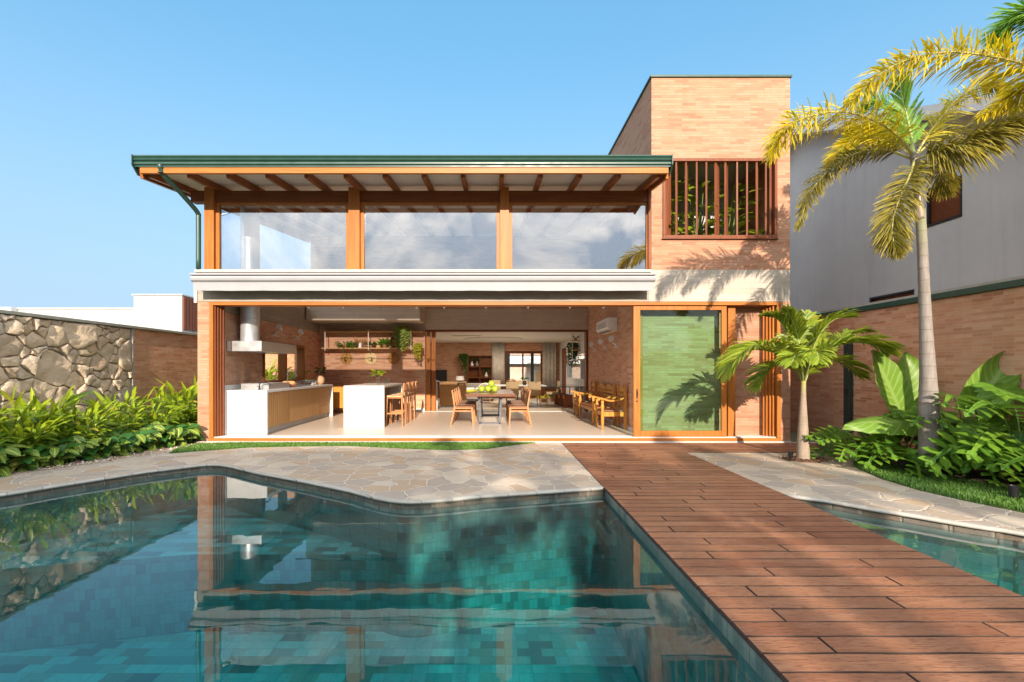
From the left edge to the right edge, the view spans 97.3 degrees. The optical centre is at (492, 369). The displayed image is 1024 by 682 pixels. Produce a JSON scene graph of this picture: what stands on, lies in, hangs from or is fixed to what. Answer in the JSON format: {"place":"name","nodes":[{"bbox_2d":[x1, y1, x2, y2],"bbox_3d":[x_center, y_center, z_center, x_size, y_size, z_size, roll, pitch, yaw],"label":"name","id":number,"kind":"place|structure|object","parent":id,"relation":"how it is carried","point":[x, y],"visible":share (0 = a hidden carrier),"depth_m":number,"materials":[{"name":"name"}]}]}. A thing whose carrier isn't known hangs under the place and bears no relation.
{"place":"outdoors","nodes":[
{"label":"outdoors","id":0,"kind":"place"},
{"bbox_2d":[0,443,604,509],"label":"paving","id":1,"kind":"structure","parent":0,"point":[408,474],"depth_m":6.59,"materials":[{"name":"stone"}]},
{"bbox_2d":[0,463,603,503],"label":"pool coping","id":2,"kind":"object","parent":1,"relation":"on","point":[404,501],"visible":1,"depth_m":5.50,"materials":[{"name":"stone"}]},
{"bbox_2d":[0,466,1023,681],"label":"pool basin","id":3,"kind":"object","parent":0,"point":[213,575],"visible":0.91,"depth_m":5.06,"materials":[{"name":"tile"}]},
{"bbox_2d":[0,0,1023,359],"label":"sky","id":4,"kind":"structure","parent":0,"point":[87,86],"materials":[{"name":"blue"}]},
{"bbox_2d":[26,437,1023,491],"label":"planting soil","id":5,"kind":"structure","parent":0,"point":[975,475],"depth_m":6.14,"materials":[{"name":"soil"}]},
{"bbox_2d":[0,444,29,476],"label":"veined plant","id":6,"kind":"object","parent":5,"relation":"on","point":[11,451],"visible":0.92,"depth_m":6.24,"materials":[{"name":"green plant"}]},
{"bbox_2d":[0,391,31,435],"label":"ginger plant","id":7,"kind":"object","parent":5,"relation":"on","point":[4,408],"visible":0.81,"depth_m":6.69,"materials":[{"name":"green plant"}]},
{"bbox_2d":[0,438,42,465],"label":"veined plant","id":8,"kind":"object","parent":5,"relation":"on","point":[22,443],"visible":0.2,"depth_m":6.68,"materials":[{"name":"green plant"}]},
{"bbox_2d":[0,443,50,472],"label":"veined plant","id":9,"kind":"object","parent":5,"relation":"on","point":[31,460],"visible":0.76,"depth_m":6.48,"materials":[{"name":"green plant"}]},
{"bbox_2d":[0,407,72,452],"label":"ginger plant","id":10,"kind":"object","parent":5,"relation":"on","point":[34,434],"visible":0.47,"depth_m":6.73,"materials":[{"name":"green plant"}]},
{"bbox_2d":[0,384,91,445],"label":"ginger plant","id":11,"kind":"object","parent":5,"relation":"on","point":[35,417],"visible":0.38,"depth_m":7.15,"materials":[{"name":"green plant"}]},
{"bbox_2d":[22,442,81,466],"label":"veined plant","id":12,"kind":"object","parent":5,"relation":"on","point":[70,450],"visible":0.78,"depth_m":6.86,"materials":[{"name":"green plant"}]},
{"bbox_2d":[44,435,86,457],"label":"veined plant","id":13,"kind":"object","parent":5,"relation":"on","point":[78,439],"visible":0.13,"depth_m":7.20,"materials":[{"name":"green plant"}]},
{"bbox_2d":[23,390,125,433],"bbox_3d":[-7.195,0.910,7.872,1.333,1.106,1.385,0,0,-21],"label":"ginger plant","id":14,"kind":"object","parent":5,"relation":"on","point":[74,404],"visible":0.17,"depth_m":8.02,"materials":[{"name":"green plant"}]},
{"bbox_2d":[51,438,102,462],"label":"veined plant","id":15,"kind":"object","parent":5,"relation":"on","point":[91,444],"visible":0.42,"depth_m":7.20,"materials":[{"name":"green plant"}]},
{"bbox_2d":[46,400,122,440],"bbox_3d":[-6.795,0.985,7.425,1.022,0.956,0.961,0,0,1],"label":"ginger plant","id":16,"kind":"object","parent":5,"relation":"on","point":[79,429],"visible":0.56,"depth_m":7.53,"materials":[{"name":"green plant"}]},
{"bbox_2d":[70,427,129,452],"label":"veined plant","id":17,"kind":"object","parent":5,"relation":"on","point":[114,433],"visible":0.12,"depth_m":7.75,"materials":[{"name":"green plant"}]},
{"bbox_2d":[74,431,130,460],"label":"veined plant","id":18,"kind":"object","parent":5,"relation":"on","point":[109,450],"visible":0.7,"depth_m":7.48,"materials":[{"name":"green plant"}]},
{"bbox_2d":[10,442,205,474],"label":"gravel","id":19,"kind":"structure","parent":5,"relation":"on","point":[142,454],"depth_m":7.47,"materials":[{"name":"gravel"}]},
{"bbox_2d":[160,423,201,445],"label":"veined plant","id":20,"kind":"object","parent":19,"relation":"on","point":[194,429],"visible":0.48,"depth_m":8.70,"materials":[{"name":"green plant"}]},
{"bbox_2d":[81,386,158,431],"bbox_3d":[-7.269,0.890,8.745,1.227,1.146,1.154,0,0,3],"label":"ginger plant","id":21,"kind":"object","parent":5,"relation":"on","point":[92,402],"visible":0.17,"depth_m":8.88,"materials":[{"name":"green plant"}]},
{"bbox_2d":[97,408,152,436],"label":"ginger plant","id":22,"kind":"object","parent":5,"relation":"on","point":[132,422],"visible":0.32,"depth_m":8.28,"materials":[{"name":"green plant"}]},
{"bbox_2d":[102,429,157,455],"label":"veined plant","id":23,"kind":"object","parent":5,"relation":"on","point":[138,439],"visible":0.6,"depth_m":7.79,"materials":[{"name":"green plant"}]},
{"bbox_2d":[121,429,166,451],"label":"veined plant","id":24,"kind":"object","parent":5,"relation":"on","point":[152,447],"visible":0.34,"depth_m":8.10,"materials":[{"name":"green plant"}]},
{"bbox_2d":[121,422,168,448],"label":"veined plant","id":25,"kind":"object","parent":5,"relation":"on","point":[155,427],"visible":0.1,"depth_m":8.41,"materials":[{"name":"green plant"}]},
{"bbox_2d":[121,398,186,426],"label":"ginger plant","id":26,"kind":"object","parent":5,"relation":"on","point":[155,417],"visible":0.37,"depth_m":8.91,"materials":[{"name":"green plant"}]},
{"bbox_2d":[134,422,190,448],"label":"veined plant","id":27,"kind":"object","parent":5,"relation":"on","point":[171,442],"visible":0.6,"depth_m":8.40,"materials":[{"name":"green plant"}]},
{"bbox_2d":[136,384,197,423],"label":"ginger plant","id":28,"kind":"object","parent":5,"relation":"on","point":[162,405],"visible":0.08,"depth_m":9.71,"materials":[{"name":"green plant"}]},
{"bbox_2d":[153,374,197,402],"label":"ginger plant","id":29,"kind":"object","parent":5,"relation":"on","point":[169,384],"visible":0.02,"depth_m":10.52,"materials":[{"name":"green plant"}]},
{"bbox_2d":[160,383,197,426],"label":"ginger plant","id":30,"kind":"object","parent":5,"relation":"on","point":[190,412],"visible":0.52,"depth_m":9.49,"materials":[{"name":"green plant"}]},
{"bbox_2d":[802,425,917,461],"bbox_3d":[5.825,1.231,7.074,1.614,0.676,1.553,0,0,-27],"label":"philodendron","id":31,"kind":"object","parent":5,"relation":"on","point":[838,444],"visible":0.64,"depth_m":7.05,"materials":[{"name":"green plant"}]},
{"bbox_2d":[758,68,1023,473],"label":"palm tree","id":32,"kind":"object","parent":5,"relation":"on","point":[893,234],"visible":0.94,"depth_m":6.18,"materials":[{"name":"green plant"}]},
{"bbox_2d":[842,350,941,448],"bbox_3d":[6.429,0.580,6.896,2.672,1.782,0.666,0,0,-15],"label":"elephant ear","id":33,"kind":"object","parent":5,"relation":"on","point":[898,384],"visible":0.46,"depth_m":7.03},
{"bbox_2d":[846,423,972,478],"bbox_3d":[6.083,1.110,6.520,1.516,0.718,1.616,0,0,40],"label":"philodendron","id":34,"kind":"object","parent":5,"relation":"on","point":[874,437],"visible":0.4,"depth_m":6.60,"materials":[{"name":"green plant"}]},
{"bbox_2d":[840,0,1023,125],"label":"palm tree","id":35,"kind":"object","parent":5,"relation":"on","point":[999,37],"visible":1,"depth_m":5.15,"materials":[{"name":"yellow plant"}]},
{"bbox_2d":[879,391,1023,470],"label":"philodendron","id":36,"kind":"object","parent":5,"relation":"on","point":[913,419],"visible":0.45,"depth_m":6.22,"materials":[{"name":"green plant"}]},
{"bbox_2d":[884,448,1023,488],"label":"philodendron","id":37,"kind":"object","parent":5,"relation":"on","point":[938,472],"visible":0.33,"depth_m":5.67,"materials":[{"name":"green plant"}]},
{"bbox_2d":[903,382,1023,482],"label":"philodendron","id":38,"kind":"object","parent":5,"relation":"on","point":[1009,393],"visible":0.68,"depth_m":5.77,"materials":[{"name":"green plant"}]},
{"bbox_2d":[947,432,1023,483],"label":"philodendron","id":39,"kind":"object","parent":5,"relation":"on","point":[1006,456],"visible":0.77,"depth_m":5.46,"materials":[{"name":"green plant"}]},
{"bbox_2d":[955,351,1021,426],"bbox_3d":[7.326,0.580,6.519,1.500,1.782,0.595,0,0,-23],"label":"elephant ear","id":40,"kind":"object","parent":5,"relation":"on","point":[988,371],"visible":0.27,"depth_m":6.43},
{"bbox_2d":[169,441,1023,512],"bbox_3d":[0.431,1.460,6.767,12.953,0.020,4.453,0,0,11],"label":"lawn","id":41,"kind":"structure","parent":0,"point":[963,499],"depth_m":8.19,"materials":[{"name":"plant"}]},
{"bbox_2d":[1007,485,1019,498],"bbox_3d":[5.789,1.388,5.000,0.092,0.205,0.090,0,0,0],"label":"spike light","id":42,"kind":"object","parent":41,"relation":"on","point":[1013,491],"visible":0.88,"depth_m":4.97,"materials":[{"name":"black metal"}]},
{"bbox_2d":[562,443,1023,681],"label":"deck","id":43,"kind":"structure","parent":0,"point":[789,588],"depth_m":3.09,"materials":[{"name":"brown wood"}]},
{"bbox_2d":[790,431,832,441],"bbox_3d":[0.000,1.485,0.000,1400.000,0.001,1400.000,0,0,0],"label":"ground","id":44,"kind":"structure","parent":0,"point":[793,436],"depth_m":9.72,"materials":[{"name":"soil"}]},
{"bbox_2d":[0,309,133,445],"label":"stone wall","id":45,"kind":"structure","parent":44,"relation":"on","point":[47,357],"depth_m":8.32,"materials":[{"name":"stone"}]},
{"bbox_2d":[0,294,197,333],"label":"neighbour building","id":46,"kind":"structure","parent":44,"relation":"on","point":[176,312],"depth_m":20.05,"materials":[{"name":"paint"}]},
{"bbox_2d":[128,326,293,424],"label":"brick wall","id":47,"kind":"structure","parent":44,"relation":"on","point":[169,356],"depth_m":10.94,"materials":[{"name":"brick"}]},
{"bbox_2d":[131,75,791,442],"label":"house","id":48,"kind":"structure","parent":44,"relation":"on","point":[506,240],"depth_m":9.06,"materials":[{"name":"beige brick"}]},
{"bbox_2d":[214,306,216,436],"bbox_3d":[-5.570,0.029,9.053,0.020,2.633,0.045,0,0,0],"label":"folding door","id":49,"kind":"structure","parent":48,"relation":"in","point":[215,307],"depth_m":9.03,"materials":[{"name":"wood"}]},
{"bbox_2d":[217,306,218,435],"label":"folding door","id":50,"kind":"structure","parent":48,"relation":"in","point":[217,306],"depth_m":9.09,"materials":[{"name":"wood"}]},
{"bbox_2d":[220,306,221,435],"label":"folding door","id":51,"kind":"structure","parent":48,"relation":"in","point":[220,306],"depth_m":9.14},
{"bbox_2d":[223,307,224,435],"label":"folding door","id":52,"kind":"structure","parent":48,"relation":"in","point":[223,307],"depth_m":9.18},
{"bbox_2d":[227,206,295,353],"bbox_3d":[-5.247,-2.025,10.350,0.735,3.270,1.700,0,0,0],"label":"range hood","id":53,"kind":"object","parent":48,"relation":"attached to","point":[249,342],"visible":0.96,"depth_m":9.79,"materials":[{"name":"metal"}]},
{"bbox_2d":[222,381,332,434],"bbox_3d":[-5.130,0.829,11.230,0.940,1.061,3.860,0,0,0],"label":"kitchen counter","id":54,"kind":"object","parent":48,"relation":"on","point":[252,409],"visible":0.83,"depth_m":9.75,"materials":[{"name":"white stone"}]},
{"bbox_2d":[268,391,287,427],"bbox_3d":[-4.744,0.858,9.890,0.028,0.735,1.060,0,0,0],"label":"door","id":55,"kind":"structure","parent":54,"relation":"in","point":[277,401],"depth_m":9.90,"materials":[{"name":"brown wood"}]},
{"bbox_2d":[288,389,306,421],"bbox_3d":[-4.744,0.858,10.955,0.028,0.735,1.050,0,0,0],"label":"door","id":56,"kind":"structure","parent":54,"relation":"in","point":[297,399],"depth_m":10.91,"materials":[{"name":"brown wood"}]},
{"bbox_2d":[307,388,319,417],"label":"door","id":57,"kind":"structure","parent":54,"relation":"in","point":[313,394],"depth_m":11.89,"materials":[{"name":"brown wood"}]},
{"bbox_2d":[216,202,347,268],"bbox_3d":[-4.225,-2.685,9.100,2.690,1.376,0.080,0,0,0],"label":"window","id":58,"kind":"structure","parent":48,"relation":"in","point":[219,205],"depth_m":9.06,"materials":[{"name":"brown wood"}]},
{"bbox_2d":[263,341,304,381],"bbox_3d":[-5.692,-0.180,12.200,0.215,1.040,2.400,0,0,0],"label":"window","id":59,"kind":"structure","parent":48,"relation":"in","point":[282,358],"depth_m":12.20,"materials":[{"name":"brown wood"}]},
{"bbox_2d":[333,385,345,411],"bbox_3d":[-4.924,0.932,14.175,0.753,0.864,0.650,0,0,0],"label":"side cabinet","id":60,"kind":"object","parent":48,"relation":"on","point":[338,396],"visible":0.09,"depth_m":13.85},
{"bbox_2d":[321,330,423,350],"bbox_3d":[-3.815,-0.938,14.407,3.210,0.644,0.355,0,0,0],"label":"wall shelf","id":61,"kind":"object","parent":48,"relation":"attached to","point":[368,332],"depth_m":14.25,"materials":[{"name":"brown wood"}]},
{"bbox_2d":[392,325,411,353],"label":"hanging plant","id":62,"kind":"object","parent":61,"relation":"hanging from","point":[403,332],"visible":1,"depth_m":14.10,"materials":[{"name":"green plant"}]},
{"bbox_2d":[412,343,422,359],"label":"hanging plant","id":63,"kind":"object","parent":61,"relation":"hanging from","point":[416,347],"visible":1,"depth_m":14.05,"materials":[{"name":"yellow plant"}]},
{"bbox_2d":[344,383,401,427],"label":"kitchen island","id":64,"kind":"structure","parent":48,"relation":"on","point":[365,405],"depth_m":10.55,"materials":[{"name":"white stone"}]},
{"bbox_2d":[386,382,406,425],"bbox_3d":[-2.351,0.840,11.100,0.474,1.042,0.427,0,0,0],"label":"bar stool","id":65,"kind":"object","parent":48,"relation":"on","point":[402,396],"visible":1,"depth_m":10.93,"materials":[{"name":"brown wood"}]},
{"bbox_2d":[391,382,410,422],"bbox_3d":[-2.351,0.840,11.621,0.474,1.042,0.427,0,0,-2],"label":"bar stool","id":66,"kind":"object","parent":48,"relation":"on","point":[408,396],"visible":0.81,"depth_m":11.46,"materials":[{"name":"brown wood"}]},
{"bbox_2d":[395,381,413,420],"bbox_3d":[-2.351,0.840,12.142,0.474,1.042,0.427,0,0,-3],"label":"bar stool","id":67,"kind":"object","parent":48,"relation":"on","point":[411,396],"visible":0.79,"depth_m":11.97,"materials":[{"name":"brown wood"}]},
{"bbox_2d":[426,332,430,410],"bbox_3d":[-2.085,0.056,14.650,0.130,2.588,0.060,0,0,0],"label":"folding door","id":68,"kind":"structure","parent":48,"relation":"in","point":[428,334],"depth_m":14.62,"materials":[{"name":"wood"}]},
{"bbox_2d":[361,202,499,268],"bbox_3d":[-1.252,-2.685,9.100,2.805,1.376,0.080,0,0,0],"label":"window","id":69,"kind":"structure","parent":48,"relation":"in","point":[363,204],"depth_m":9.06,"materials":[{"name":"brown wood"}]},
{"bbox_2d":[432,332,435,410],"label":"folding door","id":70,"kind":"structure","parent":48,"relation":"in","point":[433,333],"depth_m":14.70,"materials":[{"name":"wood"}]},
{"bbox_2d":[431,370,446,388],"bbox_3d":[-2.800,0.469,21.750,1.200,0.939,0.200,0,0,0],"label":"television","id":71,"kind":"object","parent":48,"relation":"on","point":[441,375],"visible":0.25,"depth_m":21.72,"materials":[{"name":"black metal"}]},
{"bbox_2d":[440,381,466,407],"bbox_3d":[-1.415,0.894,16.293,0.930,0.929,0.615,0,0,0],"label":"sideboard","id":72,"kind":"object","parent":48,"relation":"on","point":[446,397],"visible":0.73,"depth_m":16.00,"materials":[{"name":"brown wood"}]},
{"bbox_2d":[450,389,473,424],"bbox_3d":[-0.747,0.931,11.250,0.569,0.865,0.480,0,0,1],"label":"dining chair","id":73,"kind":"object","parent":48,"relation":"on","point":[463,408],"visible":1,"depth_m":11.03,"materials":[{"name":"brown wood"}]},
{"bbox_2d":[458,353,470,373],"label":"hanging plant","id":74,"kind":"object","parent":48,"relation":"hanging from","point":[464,358],"visible":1,"depth_m":21.71,"materials":[{"name":"green plant"}]},
{"bbox_2d":[468,355,491,382],"bbox_3d":[-0.608,0.117,21.950,1.185,1.625,0.400,0,0,0],"label":"bookcase","id":75,"kind":"object","parent":48,"relation":"on","point":[476,374],"visible":0.67,"depth_m":22.10,"materials":[{"name":"wood"}]},
{"bbox_2d":[465,389,514,423],"bbox_3d":[-0.059,0.977,12.350,1.277,0.764,2.700,0,0,0],"label":"dining table","id":76,"kind":"object","parent":48,"relation":"on","point":[500,394],"visible":0.87,"depth_m":11.22,"materials":[{"name":"brown wood"}]},
{"bbox_2d":[491,342,504,388],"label":"column","id":77,"kind":"structure","parent":48,"relation":"hanging from","point":[497,360],"depth_m":22.00,"materials":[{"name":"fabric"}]},
{"bbox_2d":[506,382,518,402],"bbox_3d":[0.730,0.900,16.721,0.480,0.921,0.538,0,0,0],"label":"upholstered chair","id":78,"kind":"object","parent":48,"relation":"on","point":[514,386],"visible":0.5,"depth_m":16.47,"materials":[{"name":"beige fabric"}]},
{"bbox_2d":[508,389,531,424],"bbox_3d":[0.687,0.931,11.250,0.569,0.865,0.480,0,0,1],"label":"dining chair","id":79,"kind":"object","parent":48,"relation":"on","point":[518,408],"visible":1,"depth_m":11.03,"materials":[{"name":"wood"}]},
{"bbox_2d":[505,351,541,388],"bbox_3d":[1.535,0.220,22.255,1.830,2.280,0.150,0,0,0],"label":"glass door","id":80,"kind":"structure","parent":48,"relation":"in","point":[507,353],"depth_m":22.20,"materials":[{"name":"brown wood"}]},
{"bbox_2d":[528,382,540,405],"bbox_3d":[1.524,0.900,16.821,0.480,0.921,0.538,0,0,-9],"label":"upholstered chair","id":81,"kind":"object","parent":48,"relation":"on","point":[534,388],"visible":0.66,"depth_m":16.59,"materials":[{"name":"beige fabric"}]},
{"bbox_2d":[542,342,556,388],"bbox_3d":[2.775,-0.204,22.006,0.750,2.268,0.134,0,0,0],"label":"curtain","id":82,"kind":"object","parent":48,"relation":"hanging from","point":[549,363],"visible":1,"depth_m":22.00,"materials":[{"name":"fabric"}]},
{"bbox_2d":[562,348,565,393],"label":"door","id":83,"kind":"structure","parent":48,"relation":"in","point":[564,349],"depth_m":20.73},
{"bbox_2d":[562,395,572,407],"bbox_3d":[2.720,1.135,16.300,0.340,0.450,0.420,0,0,0],"label":"wooden stool","id":84,"kind":"object","parent":48,"relation":"on","point":[567,400],"visible":0.98,"depth_m":16.12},
{"bbox_2d":[565,342,579,367],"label":"hanging plant","id":85,"kind":"object","parent":48,"relation":"hanging from","point":[575,353],"visible":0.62,"depth_m":17.13,"materials":[{"name":"green plant"}]},
{"bbox_2d":[567,351,583,380],"bbox_3d":[3.345,-0.140,17.650,0.150,1.100,4.300,0,0,0],"label":"window","id":86,"kind":"structure","parent":48,"relation":"in","point":[581,378],"depth_m":16.72,"materials":[{"name":"white paint"}]},
{"bbox_2d":[509,202,646,268],"bbox_3d":[1.750,-2.685,9.100,2.840,1.376,0.080,0,0,0],"label":"window","id":87,"kind":"structure","parent":48,"relation":"in","point":[511,204],"depth_m":9.06,"materials":[{"name":"orange wood"}]},
{"bbox_2d":[570,381,596,415],"bbox_3d":[2.710,0.848,13.450,0.670,1.025,0.625,0,0,0],"label":"armchair","id":88,"kind":"object","parent":48,"relation":"on","point":[593,385],"visible":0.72,"depth_m":13.37,"materials":[{"name":"brown wood"}]},
{"bbox_2d":[576,382,614,424],"bbox_3d":[2.710,0.848,12.000,0.670,1.025,1.755,0,0,0],"label":"armchair","id":89,"kind":"object","parent":48,"relation":"on","point":[605,389],"visible":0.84,"depth_m":11.75,"materials":[{"name":"wood"}]},
{"bbox_2d":[596,317,616,334],"bbox_3d":[2.966,-1.131,11.750,0.263,0.338,1.200,0,0,0],"label":"air conditioner","id":90,"kind":"object","parent":48,"relation":"attached to","point":[608,325],"visible":1,"depth_m":11.30,"materials":[{"name":"white paint"}]},
{"bbox_2d":[591,384,626,429],"bbox_3d":[2.710,0.848,10.500,0.670,1.025,0.625,0,0,0],"label":"armchair","id":91,"kind":"object","parent":48,"relation":"on","point":[618,412],"visible":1,"depth_m":10.26,"materials":[{"name":"brown wood"}]},
{"bbox_2d":[634,178,701,234],"bbox_3d":[3.771,-3.327,9.696,1.340,1.533,1.465,0,0,0],"label":"screen plant","id":92,"kind":"object","parent":48,"relation":"on","point":[681,197],"visible":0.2,"depth_m":9.54,"materials":[{"name":"green plant"}]},
{"bbox_2d":[633,306,726,436],"bbox_3d":[3.765,0.029,9.027,1.870,2.633,0.106,0,0,0],"label":"sliding door","id":93,"kind":"structure","parent":48,"relation":"in","point":[637,432],"depth_m":9.03,"materials":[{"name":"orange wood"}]},
{"bbox_2d":[671,176,734,234],"bbox_3d":[4.393,-3.307,9.664,1.476,1.491,1.447,0,0,0],"label":"screen plant","id":94,"kind":"object","parent":48,"relation":"on","point":[709,221],"visible":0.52,"depth_m":9.64,"materials":[{"name":"green plant"}]},
{"bbox_2d":[727,306,734,435],"bbox_3d":[4.845,0.029,9.140,0.150,2.633,0.060,0,0,0],"label":"folding door","id":95,"kind":"structure","parent":48,"relation":"in","point":[730,309],"depth_m":9.11,"materials":[{"name":"wood"}]},
{"bbox_2d":[703,183,767,234],"bbox_3d":[5.145,-3.315,9.659,1.379,1.508,1.418,0,0,0],"label":"screen plant","id":96,"kind":"object","parent":48,"relation":"on","point":[741,186],"visible":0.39,"depth_m":9.59,"materials":[{"name":"green plant"}]},
{"bbox_2d":[762,307,763,435],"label":"folding door","id":97,"kind":"structure","parent":48,"relation":"in","point":[762,307],"depth_m":9.18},
{"bbox_2d":[765,306,767,435],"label":"folding door","id":98,"kind":"structure","parent":48,"relation":"in","point":[766,307],"depth_m":9.13,"materials":[{"name":"wood"}]},
{"bbox_2d":[768,306,770,435],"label":"folding door","id":99,"kind":"structure","parent":48,"relation":"in","point":[769,307],"depth_m":9.08,"materials":[{"name":"wood"}]},
{"bbox_2d":[771,306,773,436],"bbox_3d":[5.639,0.029,9.053,0.028,2.633,0.045,0,0,0],"label":"folding door","id":100,"kind":"structure","parent":48,"relation":"in","point":[772,307],"depth_m":9.04,"materials":[{"name":"wood"}]},
{"bbox_2d":[510,353,583,386],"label":"house","id":101,"kind":"structure","parent":44,"relation":"on","point":[516,370],"depth_m":30.00,"materials":[{"name":"white paint"}]},
{"bbox_2d":[790,94,1023,311],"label":"neighbour house","id":102,"kind":"structure","parent":44,"relation":"on","point":[975,233],"depth_m":10.15,"materials":[{"name":"white paint"}]},
{"bbox_2d":[869,289,913,302],"bbox_3d":[9.052,-1.570,10.175,0.135,0.300,1.150,0,0,0],"label":"window","id":103,"kind":"structure","parent":102,"relation":"in","point":[909,292],"depth_m":10.18,"materials":[{"name":"black metal"}]},
{"bbox_2d":[927,175,961,227],"bbox_3d":[9.052,-3.340,8.975,0.135,0.800,0.710,0,0,0],"label":"window","id":104,"kind":"structure","parent":102,"relation":"in","point":[945,210],"depth_m":9.04,"materials":[{"name":"wood"}]},
{"bbox_2d":[790,275,1023,473],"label":"brick wall","id":105,"kind":"structure","parent":44,"relation":"on","point":[976,326],"depth_m":7.28,"materials":[{"name":"brown brick"}]},
{"bbox_2d":[689,442,1023,543],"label":"paving","id":106,"kind":"structure","parent":0,"point":[831,478],"depth_m":5.44,"materials":[{"name":"stone"}]},
{"bbox_2d":[779,455,827,462],"bbox_3d":[5.044,1.441,7.305,0.718,0.058,0.578,0,0,0],"label":"mulch ring","id":107,"kind":"object","parent":106,"relation":"on","point":[811,460],"visible":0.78,"depth_m":7.18,"materials":[{"name":"brown soil"}]},
{"bbox_2d":[711,303,907,459],"bbox_3d":[5.108,0.220,7.119,3.320,2.577,1.996,0,0,0],"label":"palm","id":108,"kind":"object","parent":106,"relation":"on","point":[802,351],"visible":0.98,"depth_m":7.18,"materials":[{"name":"green plant"}]},
{"bbox_2d":[843,343,852,432],"bbox_3d":[7.178,0.440,9.095,0.115,2.000,0.130,0,0,0],"label":"gate post","id":109,"kind":"object","parent":106,"relation":"on","point":[847,392],"visible":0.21,"depth_m":9.05,"materials":[{"name":"black metal"}]},
{"bbox_2d":[785,494,1023,535],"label":"pool coping","id":110,"kind":"object","parent":106,"relation":"on","point":[942,520],"visible":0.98,"depth_m":4.51,"materials":[{"name":"stone"}]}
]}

